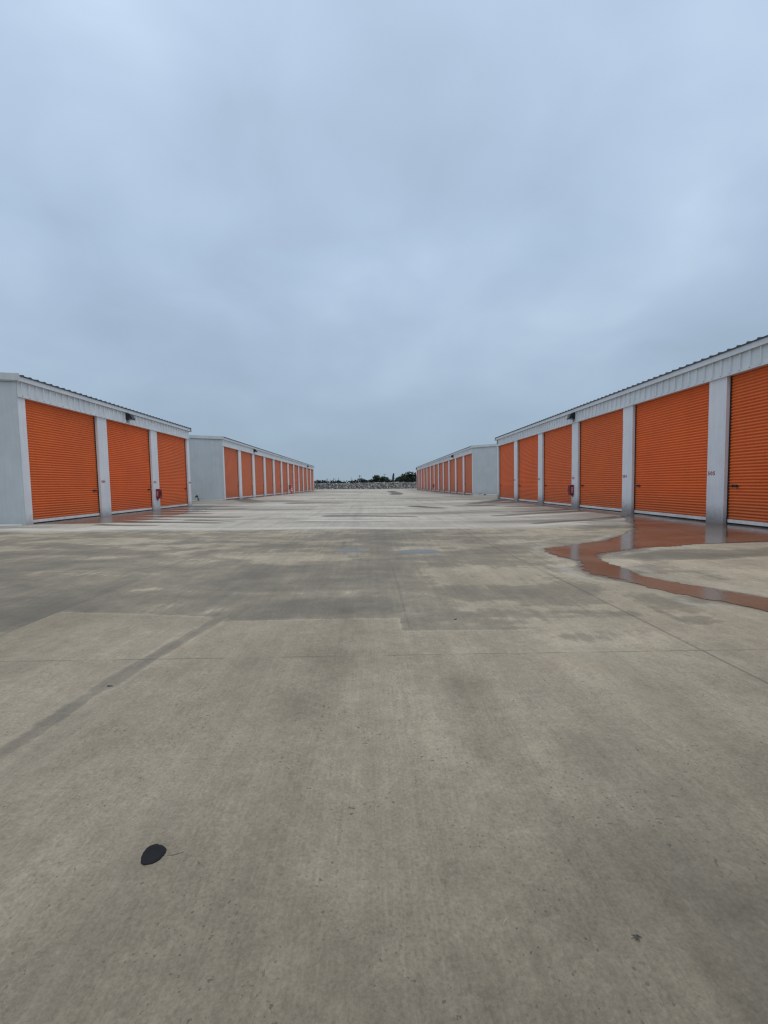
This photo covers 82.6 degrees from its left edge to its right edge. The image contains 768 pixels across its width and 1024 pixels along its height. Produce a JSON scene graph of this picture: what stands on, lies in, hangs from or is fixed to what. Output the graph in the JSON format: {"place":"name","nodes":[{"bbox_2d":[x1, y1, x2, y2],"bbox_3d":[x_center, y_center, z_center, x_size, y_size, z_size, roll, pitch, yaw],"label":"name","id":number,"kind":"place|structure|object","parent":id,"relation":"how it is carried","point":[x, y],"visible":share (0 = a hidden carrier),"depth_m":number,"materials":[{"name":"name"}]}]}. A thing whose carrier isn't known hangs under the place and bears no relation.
{"place":"outdoors","nodes":[
{"label":"outdoors","id":0,"kind":"place"},
{"bbox_2d":[0,488,767,1023],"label":"concrete yard","id":1,"kind":"structure","parent":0,"point":[388,756],"depth_m":1.89,"materials":[{"name":"grey concrete"}]},
{"bbox_2d":[0,372,191,525],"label":"storage building","id":2,"kind":"structure","parent":1,"relation":"on","point":[65,454],"depth_m":16.52,"materials":[{"name":"paint"}]},
{"bbox_2d":[25,400,99,523],"bbox_3d":[-11.505,-1.759,15.796,0.088,4.205,3.643,-1,4,-2],"label":"roll up door","id":3,"kind":"structure","parent":2,"relation":"in","point":[62,452],"depth_m":15.61,"materials":[{"name":"orange paint"}]},
{"bbox_2d":[106,420,152,514],"bbox_3d":[-11.630,-2.024,20.053,0.088,4.205,3.643,-1,4,-2],"label":"roll up door","id":4,"kind":"structure","parent":2,"relation":"in","point":[128,446],"depth_m":19.96,"materials":[{"name":"orange paint"}]},
{"bbox_2d":[125,413,134,422],"bbox_3d":[-11.358,-4.207,19.591,0.300,0.390,0.280,-1,4,-2],"label":"wall light","id":5,"kind":"object","parent":2,"relation":"attached to","point":[129,416],"visible":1,"depth_m":19.46,"materials":[{"name":"brown metal"}]},
{"bbox_2d":[156,489,161,499],"bbox_3d":[-11.458,-0.882,22.288,0.206,0.580,0.248,-1,4,-2],"label":"extinguisher cabinet","id":6,"kind":"object","parent":2,"relation":"attached to","point":[158,494],"visible":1,"depth_m":22.18,"materials":[{"name":"red metal"}]},
{"bbox_2d":[157,432,187,508],"bbox_3d":[-11.755,-2.289,24.310,0.088,4.205,3.643,-1,4,-2],"label":"roll up door","id":7,"kind":"structure","parent":2,"relation":"in","point":[171,449],"depth_m":24.30,"materials":[{"name":"orange paint"}]},
{"bbox_2d":[141,844,166,864],"bbox_3d":[-0.766,1.136,1.454,0.077,0.005,0.084,-1,4,-2],"label":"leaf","id":8,"kind":"object","parent":1,"relation":"on","point":[153,853],"visible":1,"depth_m":1.45,"materials":[{"name":"black plant"}]},
{"bbox_2d":[189,435,313,500],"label":"storage building","id":9,"kind":"structure","parent":1,"relation":"on","point":[223,468],"depth_m":36.31,"materials":[{"name":"paint"}]},
{"bbox_2d":[224,447,238,499],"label":"roll up door","id":10,"kind":"structure","parent":9,"relation":"in","point":[230,455],"depth_m":34.61,"materials":[{"name":"orange paint"}]},
{"bbox_2d":[241,451,252,497],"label":"roll up door","id":11,"kind":"structure","parent":9,"relation":"in","point":[246,458],"depth_m":38.91,"materials":[{"name":"orange paint"}]},
{"bbox_2d":[254,455,263,496],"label":"roll up door","id":12,"kind":"structure","parent":9,"relation":"in","point":[259,477],"depth_m":43.24,"materials":[{"name":"orange paint"}]},
{"bbox_2d":[265,457,272,495],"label":"roll up door","id":13,"kind":"structure","parent":9,"relation":"in","point":[269,468],"depth_m":47.50,"materials":[{"name":"orange paint"}]},
{"bbox_2d":[274,460,280,494],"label":"roll up door","id":14,"kind":"structure","parent":9,"relation":"in","point":[277,463],"depth_m":51.74,"materials":[{"name":"orange paint"}]},
{"bbox_2d":[282,462,287,493],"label":"roll up door","id":15,"kind":"structure","parent":9,"relation":"in","point":[284,465],"depth_m":56.00,"materials":[{"name":"orange paint"}]},
{"bbox_2d":[289,464,293,492],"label":"roll up door","id":16,"kind":"structure","parent":9,"relation":"in","point":[290,465],"depth_m":60.59,"materials":[{"name":"orange paint"}]},
{"bbox_2d":[294,465,298,492],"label":"roll up door","id":17,"kind":"structure","parent":9,"relation":"in","point":[295,466],"depth_m":64.68,"materials":[{"name":"orange paint"}]},
{"bbox_2d":[299,466,302,491],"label":"roll up door","id":18,"kind":"structure","parent":9,"relation":"in","point":[300,468],"depth_m":69.07,"materials":[{"name":"orange paint"}]},
{"bbox_2d":[303,467,306,491],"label":"roll up door","id":19,"kind":"structure","parent":9,"relation":"in","point":[304,469],"depth_m":73.43,"materials":[{"name":"orange paint"}]},
{"bbox_2d":[307,468,309,490],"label":"roll up door","id":20,"kind":"structure","parent":9,"relation":"in","point":[308,470],"depth_m":77.39,"materials":[{"name":"orange paint"}]},
{"bbox_2d":[311,469,312,490],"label":"roll up door","id":21,"kind":"structure","parent":9,"relation":"in","point":[311,469],"depth_m":81.54,"materials":[{"name":"orange paint"}]},
{"bbox_2d":[416,444,496,494],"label":"storage building","id":22,"kind":"structure","parent":1,"relation":"on","point":[471,470],"depth_m":45.49,"materials":[{"name":"paint"}]},
{"bbox_2d":[417,470,418,489],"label":"roll up door","id":23,"kind":"structure","parent":22,"relation":"in","point":[417,470],"depth_m":90.83,"materials":[{"name":"orange paint"}]},
{"bbox_2d":[422,469,423,489],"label":"roll up door","id":24,"kind":"structure","parent":22,"relation":"in","point":[422,469],"depth_m":82.49,"materials":[{"name":"orange paint"}]},
{"bbox_2d":[425,468,426,489],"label":"roll up door","id":25,"kind":"structure","parent":22,"relation":"in","point":[425,468],"depth_m":77.96,"materials":[{"name":"orange paint"}]},
{"bbox_2d":[428,467,429,490],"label":"roll up door","id":26,"kind":"structure","parent":22,"relation":"in","point":[428,467],"depth_m":73.97,"materials":[{"name":"orange paint"}]},
{"bbox_2d":[431,465,433,490],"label":"roll up door","id":27,"kind":"structure","parent":22,"relation":"in","point":[432,467],"depth_m":69.65,"materials":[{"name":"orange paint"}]},
{"bbox_2d":[435,464,437,490],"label":"roll up door","id":28,"kind":"structure","parent":22,"relation":"in","point":[436,466],"depth_m":65.45,"materials":[{"name":"orange paint"}]},
{"bbox_2d":[439,463,442,491],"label":"roll up door","id":29,"kind":"structure","parent":22,"relation":"in","point":[441,464],"depth_m":61.08,"materials":[{"name":"orange paint"}]},
{"bbox_2d":[444,461,448,492],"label":"roll up door","id":30,"kind":"structure","parent":22,"relation":"in","point":[446,485],"depth_m":56.88,"materials":[{"name":"orange paint"}]},
{"bbox_2d":[450,459,454,492],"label":"roll up door","id":31,"kind":"structure","parent":22,"relation":"in","point":[452,462],"depth_m":52.56,"materials":[{"name":"orange paint"}]},
{"bbox_2d":[457,456,462,493],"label":"roll up door","id":32,"kind":"structure","parent":22,"relation":"in","point":[459,460],"depth_m":48.10,"materials":[{"name":"orange paint"}]},
{"bbox_2d":[465,454,471,494],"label":"roll up door","id":33,"kind":"structure","parent":22,"relation":"in","point":[468,458],"depth_m":43.94,"materials":[{"name":"orange paint"}]},
{"bbox_2d":[495,335,767,527],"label":"storage building","id":34,"kind":"structure","parent":1,"relation":"on","point":[688,442],"depth_m":14.47,"materials":[{"name":"paint"}]},
{"bbox_2d":[500,442,513,499],"bbox_3d":[8.846,-2.930,31.414,0.088,4.205,3.643,-1,4,-2],"label":"roll up door","id":35,"kind":"structure","parent":34,"relation":"in","point":[507,450],"depth_m":31.47,"materials":[{"name":"orange paint"}]},
{"bbox_2d":[518,435,537,502],"bbox_3d":[8.971,-2.665,27.157,0.088,4.205,3.643,-1,4,-2],"label":"roll up door","id":36,"kind":"structure","parent":34,"relation":"in","point":[527,447],"depth_m":27.23,"materials":[{"name":"orange paint"}]},
{"bbox_2d":[544,424,571,506],"bbox_3d":[9.097,-2.400,22.900,0.088,4.205,3.643,-1,4,-2],"label":"roll up door","id":37,"kind":"structure","parent":34,"relation":"in","point":[557,442],"depth_m":22.88,"materials":[{"name":"orange paint"}]},
{"bbox_2d":[568,485,573,496],"bbox_3d":[8.968,-1.014,21.014,0.206,0.580,0.248,-1,4,-2],"label":"extinguisher cabinet","id":38,"kind":"object","parent":34,"relation":"attached to","point":[571,490],"visible":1,"depth_m":20.90,"materials":[{"name":"red metal"}]},
{"bbox_2d":[567,413,574,421],"bbox_3d":[8.814,-4.459,20.621,0.300,0.390,0.280,-1,4,-2],"label":"wall light","id":39,"kind":"object","parent":34,"relation":"attached to","point":[571,416],"visible":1,"depth_m":20.49,"materials":[{"name":"brown metal"}]},
{"bbox_2d":[579,409,622,511],"bbox_3d":[9.222,-2.135,18.643,0.088,4.205,3.643,-1,4,-2],"label":"roll up door","id":40,"kind":"structure","parent":34,"relation":"in","point":[601,437],"depth_m":18.53,"materials":[{"name":"orange paint"}]},
{"bbox_2d":[634,383,708,521],"bbox_3d":[9.348,-1.870,14.386,0.088,4.205,3.643,-1,4,-2],"label":"roll up door","id":41,"kind":"structure","parent":34,"relation":"in","point":[671,431],"depth_m":14.17,"materials":[{"name":"orange paint"}]},
{"bbox_2d":[726,365,767,527],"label":"roll up door","id":42,"kind":"structure","parent":34,"relation":"in","point":[747,483],"depth_m":11.34,"materials":[{"name":"orange paint"}]},
{"bbox_2d":[544,514,767,610],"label":"puddle","id":43,"kind":"object","parent":1,"relation":"on","point":[651,531],"visible":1,"depth_m":8.64,"materials":[{"name":"liquid"}]},
{"bbox_2d":[0,0,767,482],"label":"sky","id":44,"kind":"structure","parent":0,"point":[347,240],"materials":[{"name":"grey"}]},
{"label":"terrain","id":45,"kind":"structure","parent":0,"visible":0},
{"bbox_2d":[314,482,416,488],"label":"rubble wall","id":46,"kind":"structure","parent":45,"relation":"on","point":[389,485],"depth_m":115.55,"materials":[{"name":"stone"}]},
{"bbox_2d":[315,478,416,483],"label":"brush belt","id":47,"kind":"object","parent":45,"relation":"on","point":[360,481],"visible":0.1,"depth_m":139.41,"materials":[{"name":"green plant"}]},
{"bbox_2d":[372,475,385,481],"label":"tree","id":48,"kind":"object","parent":45,"relation":"on","point":[377,477],"visible":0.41,"depth_m":178.24,"materials":[{"name":"green plant"}]},
{"bbox_2d":[397,471,416,481],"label":"tree","id":49,"kind":"object","parent":45,"relation":"on","point":[407,476],"visible":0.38,"depth_m":170.06,"materials":[{"name":"green plant"}]}
]}

